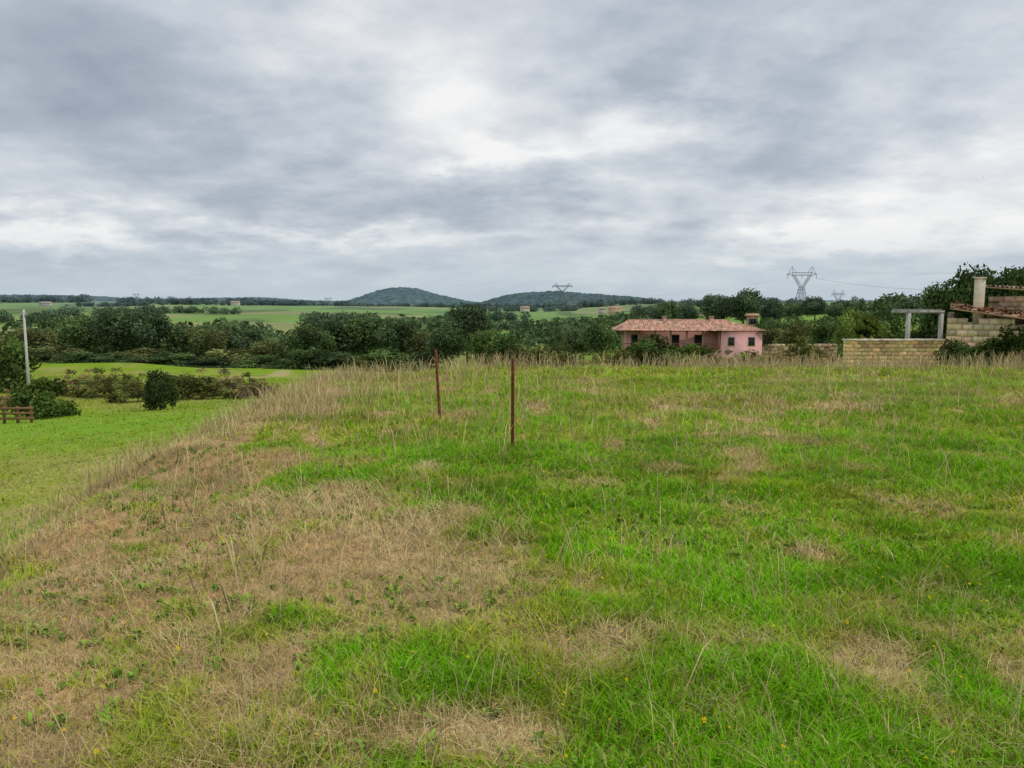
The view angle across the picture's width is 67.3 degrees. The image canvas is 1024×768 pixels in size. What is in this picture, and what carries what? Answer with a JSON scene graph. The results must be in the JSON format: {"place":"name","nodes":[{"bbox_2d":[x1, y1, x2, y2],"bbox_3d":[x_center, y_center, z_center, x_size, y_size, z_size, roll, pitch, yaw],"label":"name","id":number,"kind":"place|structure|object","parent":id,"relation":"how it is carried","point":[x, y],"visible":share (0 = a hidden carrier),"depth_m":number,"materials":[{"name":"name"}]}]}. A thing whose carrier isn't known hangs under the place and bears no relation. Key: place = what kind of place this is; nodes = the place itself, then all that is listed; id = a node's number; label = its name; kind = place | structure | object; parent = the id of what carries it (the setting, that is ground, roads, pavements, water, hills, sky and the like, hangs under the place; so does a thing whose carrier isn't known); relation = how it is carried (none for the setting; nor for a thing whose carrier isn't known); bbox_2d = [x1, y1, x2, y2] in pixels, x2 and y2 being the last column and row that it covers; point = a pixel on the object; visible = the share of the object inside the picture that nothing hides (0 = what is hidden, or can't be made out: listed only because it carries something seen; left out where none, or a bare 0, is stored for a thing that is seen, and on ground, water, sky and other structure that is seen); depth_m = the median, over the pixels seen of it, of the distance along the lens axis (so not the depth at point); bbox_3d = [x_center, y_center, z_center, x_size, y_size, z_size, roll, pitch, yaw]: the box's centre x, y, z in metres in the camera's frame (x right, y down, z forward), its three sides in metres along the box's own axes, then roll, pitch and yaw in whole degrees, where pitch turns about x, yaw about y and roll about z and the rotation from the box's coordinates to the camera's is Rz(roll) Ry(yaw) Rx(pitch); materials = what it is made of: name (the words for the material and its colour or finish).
{"place":"outdoors","nodes":[
{"label":"outdoors","id":0,"kind":"place"},
{"bbox_2d":[0,294,335,301],"bbox_3d":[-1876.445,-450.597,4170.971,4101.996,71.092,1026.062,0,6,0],"label":"hill","id":1,"kind":"structure","parent":0,"point":[101,298],"depth_m":4050.60,"materials":[{"name":"plant"}]},
{"bbox_2d":[330,287,484,303],"bbox_3d":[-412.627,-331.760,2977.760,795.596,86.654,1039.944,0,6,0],"label":"hill","id":2,"kind":"structure","parent":0,"point":[401,295],"depth_m":2689.59,"materials":[{"name":"plant"}]},
{"bbox_2d":[0,301,1023,767],"bbox_3d":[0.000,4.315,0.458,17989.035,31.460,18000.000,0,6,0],"label":"ground","id":3,"kind":"structure","parent":0,"point":[284,319],"depth_m":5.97,"materials":[{"name":"plant"}]},
{"bbox_2d":[0,389,24,410],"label":"bush","id":4,"kind":"object","parent":3,"relation":"on","point":[4,398],"visible":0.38,"depth_m":57.81,"materials":[{"name":"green plant"}]},
{"bbox_2d":[0,406,33,423],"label":"wooden fence","id":5,"kind":"object","parent":3,"relation":"on","point":[4,418],"visible":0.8,"depth_m":46.35,"materials":[{"name":"brown wood"}]},
{"bbox_2d":[0,335,41,391],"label":"bush","id":6,"kind":"object","parent":3,"relation":"on","point":[12,371],"visible":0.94,"depth_m":74.55,"materials":[{"name":"green plant"}]},
{"bbox_2d":[20,310,30,404],"bbox_3d":[-33.517,-1.341,53.156,0.440,7.571,0.220,0,6,0],"label":"utility pole","id":7,"kind":"object","parent":3,"relation":"on","point":[26,352],"visible":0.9,"depth_m":52.98,"materials":[{"name":"concrete"}]},
{"bbox_2d":[0,326,62,354],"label":"tree","id":8,"kind":"object","parent":3,"relation":"on","point":[37,337],"visible":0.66,"depth_m":162.96,"materials":[{"name":"green plant"}]},
{"bbox_2d":[6,376,81,418],"bbox_3d":[-30.662,0.966,50.592,4.008,2.886,3.840,1,6,12],"label":"bush","id":9,"kind":"object","parent":3,"relation":"on","point":[45,393],"visible":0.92,"depth_m":49.77,"materials":[{"name":"green plant"}]},
{"bbox_2d":[32,314,76,350],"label":"tree","id":10,"kind":"object","parent":3,"relation":"on","point":[53,325],"visible":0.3,"depth_m":187.19,"materials":[{"name":"green plant"}]},
{"bbox_2d":[24,343,93,361],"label":"bush","id":11,"kind":"object","parent":3,"relation":"on","point":[45,353],"visible":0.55,"depth_m":146.49,"materials":[{"name":"green plant"}]},
{"bbox_2d":[43,352,118,363],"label":"bush","id":12,"kind":"object","parent":3,"relation":"on","point":[79,356],"visible":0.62,"depth_m":142.41,"materials":[{"name":"green plant"}]},
{"bbox_2d":[57,314,106,352],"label":"tree","id":13,"kind":"object","parent":3,"relation":"on","point":[77,332],"visible":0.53,"depth_m":176.89,"materials":[{"name":"green plant"}]},
{"bbox_2d":[53,368,115,395],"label":"bush","id":14,"kind":"object","parent":3,"relation":"on","point":[72,382],"visible":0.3,"depth_m":74.29,"materials":[{"name":"green plant"}]},
{"bbox_2d":[71,367,142,397],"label":"bush","id":15,"kind":"object","parent":3,"relation":"on","point":[86,392],"visible":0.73,"depth_m":71.98,"materials":[{"name":"green plant"}]},
{"bbox_2d":[78,354,147,362],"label":"bush","id":16,"kind":"object","parent":3,"relation":"on","point":[108,359],"visible":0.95,"depth_m":140.90,"materials":[{"name":"green plant"}]},
{"bbox_2d":[84,307,161,351],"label":"tree","id":17,"kind":"object","parent":3,"relation":"on","point":[115,326],"visible":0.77,"depth_m":165.85,"materials":[{"name":"green plant"}]},
{"bbox_2d":[104,372,159,402],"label":"bush","id":18,"kind":"object","parent":3,"relation":"on","point":[136,391],"visible":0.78,"depth_m":65.89,"materials":[{"name":"green plant"}]},
{"bbox_2d":[109,347,169,363],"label":"bush","id":19,"kind":"object","parent":3,"relation":"on","point":[143,352],"visible":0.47,"depth_m":146.83,"materials":[{"name":"green plant"}]},
{"bbox_2d":[124,312,174,350],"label":"tree","id":20,"kind":"object","parent":3,"relation":"on","point":[145,334],"visible":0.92,"depth_m":165.47,"materials":[{"name":"green plant"}]},
{"bbox_2d":[141,368,180,410],"bbox_3d":[-24.856,0.446,54.393,2.544,3.181,2.441,3,7,27],"label":"bush","id":21,"kind":"object","parent":3,"relation":"on","point":[165,386],"visible":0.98,"depth_m":53.97,"materials":[{"name":"green plant"}]},
{"bbox_2d":[143,351,200,364],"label":"bush","id":22,"kind":"object","parent":3,"relation":"on","point":[165,358],"visible":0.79,"depth_m":143.22,"materials":[{"name":"green plant"}]},
{"bbox_2d":[155,322,195,353],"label":"tree","id":23,"kind":"object","parent":3,"relation":"on","point":[179,336],"visible":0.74,"depth_m":168.43,"materials":[{"name":"green plant"}]},
{"bbox_2d":[0,294,354,306],"bbox_3d":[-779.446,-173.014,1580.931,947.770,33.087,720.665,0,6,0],"label":"woodland","id":24,"kind":"object","parent":3,"relation":"on","point":[127,301],"visible":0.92,"depth_m":1481.87,"materials":[{"name":"plant"}]},
{"bbox_2d":[168,374,221,400],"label":"bush","id":25,"kind":"object","parent":3,"relation":"on","point":[189,385],"visible":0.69,"depth_m":69.21,"materials":[{"name":"green plant"}]},
{"bbox_2d":[169,358,232,367],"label":"bush","id":26,"kind":"object","parent":3,"relation":"on","point":[203,362],"visible":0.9,"depth_m":141.06,"materials":[{"name":"green plant"}]},
{"bbox_2d":[186,326,231,356],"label":"tree","id":27,"kind":"object","parent":3,"relation":"on","point":[202,342],"visible":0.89,"depth_m":162.19,"materials":[{"name":"green plant"}]},
{"bbox_2d":[191,368,245,396],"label":"bush","id":28,"kind":"object","parent":3,"relation":"on","point":[220,372],"visible":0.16,"depth_m":75.05,"materials":[{"name":"green plant"}]},
{"bbox_2d":[198,347,260,367],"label":"bush","id":29,"kind":"object","parent":3,"relation":"on","point":[235,355],"visible":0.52,"depth_m":146.88,"materials":[{"name":"green plant"}]},
{"bbox_2d":[201,371,264,399],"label":"bush","id":30,"kind":"object","parent":3,"relation":"on","point":[225,393],"visible":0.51,"depth_m":69.66,"materials":[{"name":"green plant"}]},
{"bbox_2d":[223,327,261,356],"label":"tree","id":31,"kind":"object","parent":3,"relation":"on","point":[237,340],"visible":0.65,"depth_m":165.54,"materials":[{"name":"green plant"}]},
{"bbox_2d":[230,377,280,398],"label":"bush","id":32,"kind":"object","parent":3,"relation":"on","point":[243,393],"visible":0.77,"depth_m":66.29,"materials":[{"name":"green plant"}]},
{"bbox_2d":[227,354,284,367],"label":"bush","id":33,"kind":"object","parent":3,"relation":"on","point":[266,359],"visible":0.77,"depth_m":143.46,"materials":[{"name":"green plant"}]},
{"bbox_2d":[249,339,289,361],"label":"tree","id":34,"kind":"object","parent":3,"relation":"on","point":[264,347],"visible":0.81,"depth_m":158.32,"materials":[{"name":"green plant"}]},
{"bbox_2d":[263,349,329,369],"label":"bush","id":35,"kind":"object","parent":3,"relation":"on","point":[301,358],"visible":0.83,"depth_m":135.61,"materials":[{"name":"green plant"}]},
{"bbox_2d":[281,322,338,355],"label":"tree","id":36,"kind":"object","parent":3,"relation":"on","point":[310,338],"visible":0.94,"depth_m":155.82,"materials":[{"name":"green plant"}]},
{"bbox_2d":[292,350,351,369],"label":"bush","id":37,"kind":"object","parent":3,"relation":"on","point":[325,358],"visible":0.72,"depth_m":136.09,"materials":[{"name":"green plant"}]},
{"bbox_2d":[0,304,650,362],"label":"hedgerow","id":38,"kind":"object","parent":3,"relation":"on","point":[545,332],"visible":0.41,"depth_m":294.88,"materials":[{"name":"plant"}]},
{"bbox_2d":[303,317,365,355],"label":"tree","id":39,"kind":"object","parent":3,"relation":"on","point":[342,344],"visible":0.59,"depth_m":161.94,"materials":[{"name":"green plant"}]},
{"bbox_2d":[327,355,380,370],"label":"bush","id":40,"kind":"object","parent":3,"relation":"on","point":[349,359],"visible":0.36,"depth_m":135.40,"materials":[{"name":"green plant"}]},
{"bbox_2d":[338,313,386,357],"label":"tree","id":41,"kind":"object","parent":3,"relation":"on","point":[367,327],"visible":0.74,"depth_m":162.23,"materials":[{"name":"green plant"}]},
{"bbox_2d":[359,346,414,371],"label":"bush","id":42,"kind":"object","parent":3,"relation":"on","point":[379,355],"visible":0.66,"depth_m":136.49,"materials":[{"name":"green plant"}]},
{"bbox_2d":[375,318,417,354],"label":"tree","id":43,"kind":"object","parent":3,"relation":"on","point":[390,334],"visible":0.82,"depth_m":157.29,"materials":[{"name":"green plant"}]},
{"bbox_2d":[399,330,433,355],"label":"tree","id":44,"kind":"object","parent":3,"relation":"on","point":[419,342],"visible":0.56,"depth_m":156.30,"materials":[{"name":"green plant"}]},
{"bbox_2d":[389,353,447,372],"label":"bush","id":45,"kind":"object","parent":3,"relation":"on","point":[419,356],"visible":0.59,"depth_m":137.32,"materials":[{"name":"green plant"}]},
{"bbox_2d":[434,350,440,418],"bbox_3d":[-1.051,0.136,10.966,0.106,1.252,0.040,0,6,0],"label":"iron post","id":46,"kind":"object","parent":3,"relation":"on","point":[437,381],"visible":0.81,"depth_m":10.95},
{"bbox_2d":[424,325,468,368],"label":"tree","id":47,"kind":"object","parent":3,"relation":"on","point":[445,343],"visible":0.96,"depth_m":138.21,"materials":[{"name":"green plant"}]},
{"bbox_2d":[438,302,495,365],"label":"tree","id":48,"kind":"object","parent":3,"relation":"on","point":[471,320],"visible":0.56,"depth_m":148.51,"materials":[{"name":"green plant"}]},
{"bbox_2d":[461,329,522,367],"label":"tree","id":49,"kind":"object","parent":3,"relation":"on","point":[487,343],"visible":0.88,"depth_m":115.96,"materials":[{"name":"green plant"}]},
{"bbox_2d":[0,348,1023,767],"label":"tall dry grass","id":50,"kind":"structure","parent":3,"relation":"on","point":[356,374],"depth_m":8.70,"materials":[{"name":"plant"}]},
{"bbox_2d":[0,431,1023,767],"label":"wildflowers","id":51,"kind":"object","parent":3,"relation":"on","point":[538,575],"visible":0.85,"depth_m":4.73,"materials":[{"name":"plant"}]},
{"bbox_2d":[0,433,1023,767],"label":"weeds","id":52,"kind":"object","parent":3,"relation":"on","point":[332,631],"visible":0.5,"depth_m":4.32,"materials":[{"name":"green plant"}]},
{"bbox_2d":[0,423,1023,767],"bbox_3d":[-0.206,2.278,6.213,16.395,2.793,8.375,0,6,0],"label":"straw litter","id":53,"kind":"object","parent":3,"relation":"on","point":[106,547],"visible":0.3,"depth_m":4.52,"materials":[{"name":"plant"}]},
{"bbox_2d":[511,358,514,447],"bbox_3d":[0.007,0.364,8.580,0.040,1.301,0.041,1,6,6],"label":"iron post","id":54,"kind":"object","parent":3,"relation":"on","point":[512,394],"visible":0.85,"depth_m":8.55,"materials":[{"name":"metal"}]},
{"bbox_2d":[497,343,545,366],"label":"bush","id":55,"kind":"object","parent":3,"relation":"on","point":[521,350],"visible":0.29,"depth_m":116.43,"materials":[{"name":"green plant"}]},
{"bbox_2d":[528,341,571,366],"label":"bush","id":56,"kind":"object","parent":3,"relation":"on","point":[554,349],"visible":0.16,"depth_m":120.06,"materials":[{"name":"green plant"}]},
{"bbox_2d":[541,352,583,368],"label":"bush","id":57,"kind":"object","parent":3,"relation":"on","point":[562,356],"visible":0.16,"depth_m":43.63,"materials":[{"name":"green plant"}]},
{"bbox_2d":[333,296,802,321],"bbox_3d":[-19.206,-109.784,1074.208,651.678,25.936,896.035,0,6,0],"label":"woodland","id":58,"kind":"object","parent":3,"relation":"on","point":[511,315],"visible":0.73,"depth_m":1272.57,"materials":[{"name":"plant"}]},
{"bbox_2d":[558,327,591,358],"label":"tree","id":59,"kind":"object","parent":3,"relation":"on","point":[572,340],"visible":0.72,"depth_m":168.50,"materials":[{"name":"green plant"}]},
{"bbox_2d":[580,316,617,352],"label":"tree","id":60,"kind":"object","parent":3,"relation":"on","point":[600,335],"visible":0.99,"depth_m":158.10,"materials":[{"name":"green plant"}]},
{"bbox_2d":[589,348,642,367],"bbox_3d":[6.178,-1.182,45.043,3.643,1.821,3.802,3,7,24],"label":"bush","id":61,"kind":"object","parent":3,"relation":"on","point":[617,353],"visible":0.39,"depth_m":44.79,"materials":[{"name":"green plant"}]},
{"bbox_2d":[629,307,659,324],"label":"tree","id":62,"kind":"object","parent":3,"relation":"on","point":[649,312],"visible":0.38,"depth_m":257.14,"materials":[{"name":"green plant"}]},
{"bbox_2d":[621,334,684,366],"bbox_3d":[8.560,-1.663,46.215,4.552,2.652,4.127,-3,7,-25],"label":"bush","id":63,"kind":"object","parent":3,"relation":"on","point":[643,347],"visible":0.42,"depth_m":45.42,"materials":[{"name":"green plant"}]},
{"bbox_2d":[650,300,679,318],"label":"tree","id":64,"kind":"object","parent":3,"relation":"on","point":[666,308],"visible":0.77,"depth_m":258.72,"materials":[{"name":"green plant"}]},
{"bbox_2d":[656,343,716,367],"bbox_3d":[10.666,-1.373,45.205,3.736,1.990,3.899,-3,7,-29],"label":"bush","id":65,"kind":"object","parent":3,"relation":"on","point":[693,348],"visible":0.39,"depth_m":44.90,"materials":[{"name":"green plant"}]},
{"bbox_2d":[676,303,699,318],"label":"tree","id":66,"kind":"object","parent":3,"relation":"on","point":[689,311],"visible":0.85,"depth_m":246.59,"materials":[{"name":"green plant"}]},
{"bbox_2d":[697,293,738,318],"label":"tree","id":67,"kind":"object","parent":3,"relation":"on","point":[715,306],"visible":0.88,"depth_m":218.08,"materials":[{"name":"green plant"}]},
{"bbox_2d":[705,349,739,366],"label":"bush","id":68,"kind":"object","parent":3,"relation":"on","point":[726,352],"visible":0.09,"depth_m":44.87,"materials":[{"name":"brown plant"}]},
{"bbox_2d":[723,287,762,328],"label":"tree","id":69,"kind":"object","parent":3,"relation":"on","point":[744,300],"visible":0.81,"depth_m":218.15,"materials":[{"name":"green plant"}]},
{"bbox_2d":[728,349,770,366],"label":"bush","id":70,"kind":"object","parent":3,"relation":"on","point":[752,354],"visible":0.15,"depth_m":45.00,"materials":[{"name":"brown plant"}]},
{"bbox_2d":[760,300,786,320],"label":"tree","id":71,"kind":"object","parent":3,"relation":"on","point":[773,309],"visible":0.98,"depth_m":221.43,"materials":[{"name":"green plant"}]},
{"bbox_2d":[750,344,799,365],"bbox_3d":[16.111,-1.486,47.326,3.381,1.938,3.782,-6,8,-44],"label":"bush","id":72,"kind":"object","parent":3,"relation":"on","point":[765,346],"visible":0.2,"depth_m":46.62,"materials":[{"name":"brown plant"}]},
{"bbox_2d":[762,328,794,345],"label":"bush","id":73,"kind":"object","parent":3,"relation":"on","point":[768,338],"visible":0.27,"depth_m":133.20,"materials":[{"name":"green plant"}]},
{"bbox_2d":[782,303,803,320],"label":"tree","id":74,"kind":"object","parent":3,"relation":"on","point":[795,309],"visible":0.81,"depth_m":259.31,"materials":[{"name":"green plant"}]},
{"bbox_2d":[772,320,819,348],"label":"bush","id":75,"kind":"object","parent":3,"relation":"on","point":[798,336],"visible":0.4,"depth_m":124.08,"materials":[{"name":"green plant"}]},
{"bbox_2d":[762,344,836,364],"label":"stone wall","id":76,"kind":"structure","parent":3,"relation":"on","point":[822,349],"depth_m":59.94,"materials":[{"name":"concrete"}]},
{"bbox_2d":[787,266,816,303],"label":"lattice pylon","id":77,"kind":"object","parent":3,"relation":"on","point":[800,287],"visible":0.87,"depth_m":475.38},
{"bbox_2d":[782,342,826,366],"bbox_3d":[18.759,-1.646,50.027,3.402,2.224,3.084,0,6,-3],"label":"bush","id":78,"kind":"object","parent":3,"relation":"on","point":[803,351],"visible":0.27,"depth_m":49.58,"materials":[{"name":"green plant"}]},
{"bbox_2d":[802,295,827,322],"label":"tree","id":79,"kind":"object","parent":3,"relation":"on","point":[815,306],"visible":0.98,"depth_m":255.01,"materials":[{"name":"green plant"}]},
{"bbox_2d":[801,347,842,365],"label":"bush","id":80,"kind":"object","parent":3,"relation":"on","point":[828,357],"visible":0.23,"depth_m":48.08,"materials":[{"name":"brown plant"}]},
{"bbox_2d":[804,321,842,357],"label":"bush","id":81,"kind":"object","parent":3,"relation":"on","point":[823,334],"visible":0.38,"depth_m":110.59,"materials":[{"name":"green plant"}]},
{"bbox_2d":[824,305,842,322],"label":"tree","id":82,"kind":"object","parent":3,"relation":"on","point":[833,310],"visible":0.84,"depth_m":243.00,"materials":[{"name":"green plant"}]},
{"bbox_2d":[753,291,926,333],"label":"woodland","id":83,"kind":"object","parent":3,"relation":"on","point":[881,308],"visible":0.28,"depth_m":200.22,"materials":[{"name":"plant"}]},
{"bbox_2d":[832,306,862,345],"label":"tree","id":84,"kind":"object","parent":3,"relation":"on","point":[848,320],"visible":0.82,"depth_m":98.94,"materials":[{"name":"green plant"}]},
{"bbox_2d":[842,296,866,311],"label":"tree","id":85,"kind":"object","parent":3,"relation":"on","point":[862,305],"visible":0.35,"depth_m":212.69,"materials":[{"name":"green plant"}]},
{"bbox_2d":[849,313,886,338],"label":"bush","id":86,"kind":"object","parent":3,"relation":"on","point":[865,331],"visible":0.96,"depth_m":81.61,"materials":[{"name":"green plant"}]},
{"bbox_2d":[872,317,904,338],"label":"bush","id":87,"kind":"object","parent":3,"relation":"on","point":[897,333],"visible":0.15,"depth_m":83.57,"materials":[{"name":"green plant"}]},
{"bbox_2d":[842,338,945,367],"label":"stone wall","id":88,"kind":"structure","parent":3,"relation":"on","point":[859,347],"depth_m":42.82,"materials":[{"name":"concrete"}]},
{"bbox_2d":[891,309,944,338],"bbox_3d":[25.011,-2.596,47.743,2.584,4.087,1.900,0,6,0],"label":"concrete pergola","id":89,"kind":"object","parent":3,"relation":"on","point":[908,312],"visible":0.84,"depth_m":46.80,"materials":[{"name":"concrete"}]},
{"bbox_2d":[901,325,943,338],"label":"bush","id":90,"kind":"object","parent":3,"relation":"on","point":[916,334],"visible":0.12,"depth_m":77.34,"materials":[{"name":"green plant"}]},
{"bbox_2d":[917,278,965,344],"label":"tree","id":91,"kind":"object","parent":3,"relation":"on","point":[936,297],"visible":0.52,"depth_m":75.10,"materials":[{"name":"green plant"}]},
{"bbox_2d":[931,339,980,365],"bbox_3d":[21.523,-1.227,37.152,2.282,1.888,2.517,3,7,25],"label":"bush","id":92,"kind":"object","parent":3,"relation":"on","point":[956,347],"visible":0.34,"depth_m":36.86,"materials":[{"name":"green plant"}]},
{"bbox_2d":[944,262,995,333],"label":"tree","id":93,"kind":"object","parent":3,"relation":"on","point":[964,285],"visible":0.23,"depth_m":73.27,"materials":[{"name":"green plant"}]},
{"bbox_2d":[946,277,1023,350],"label":"stone building","id":94,"kind":"structure","parent":3,"relation":"on","point":[1005,311],"depth_m":42.43,"materials":[{"name":"stone"}]},
{"bbox_2d":[948,337,1023,366],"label":"bush","id":95,"kind":"object","parent":3,"relation":"on","point":[970,352],"visible":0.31,"depth_m":35.52,"materials":[{"name":"green plant"}]},
{"bbox_2d":[968,265,1022,318],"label":"tree","id":96,"kind":"object","parent":3,"relation":"on","point":[998,280],"visible":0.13,"depth_m":68.78,"materials":[{"name":"green plant"}]},
{"bbox_2d":[973,323,1023,366],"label":"bush","id":97,"kind":"object","parent":3,"relation":"on","point":[1006,340],"visible":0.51,"depth_m":34.86,"materials":[{"name":"green plant"}]},
{"bbox_2d":[1000,266,1023,301],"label":"tree","id":98,"kind":"object","parent":3,"relation":"on","point":[1017,281],"visible":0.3,"depth_m":67.03,"materials":[{"name":"green plant"}]},
{"bbox_2d":[0,363,1023,767],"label":"dry grass","id":99,"kind":"structure","parent":0,"point":[238,687],"depth_m":4.30,"materials":[{"name":"plant"}]},
{"bbox_2d":[0,0,1023,301],"label":"sky","id":100,"kind":"structure","parent":0,"point":[467,150],"materials":[{"name":"grey"}]},
{"bbox_2d":[481,291,651,303],"bbox_3d":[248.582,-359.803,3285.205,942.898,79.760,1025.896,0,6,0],"label":"hill","id":101,"kind":"structure","parent":0,"point":[541,297],"depth_m":2994.47,"materials":[{"name":"plant"}]},
{"bbox_2d":[612,316,769,364],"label":"pink house","id":102,"kind":"structure","parent":0,"point":[723,335],"depth_m":90.84,"materials":[{"name":"paint"}]},
{"bbox_2d":[745,313,759,328],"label":"chimney","id":103,"kind":"object","parent":102,"relation":"on","point":[751,319],"visible":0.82,"depth_m":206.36,"materials":[{"name":"paint"}]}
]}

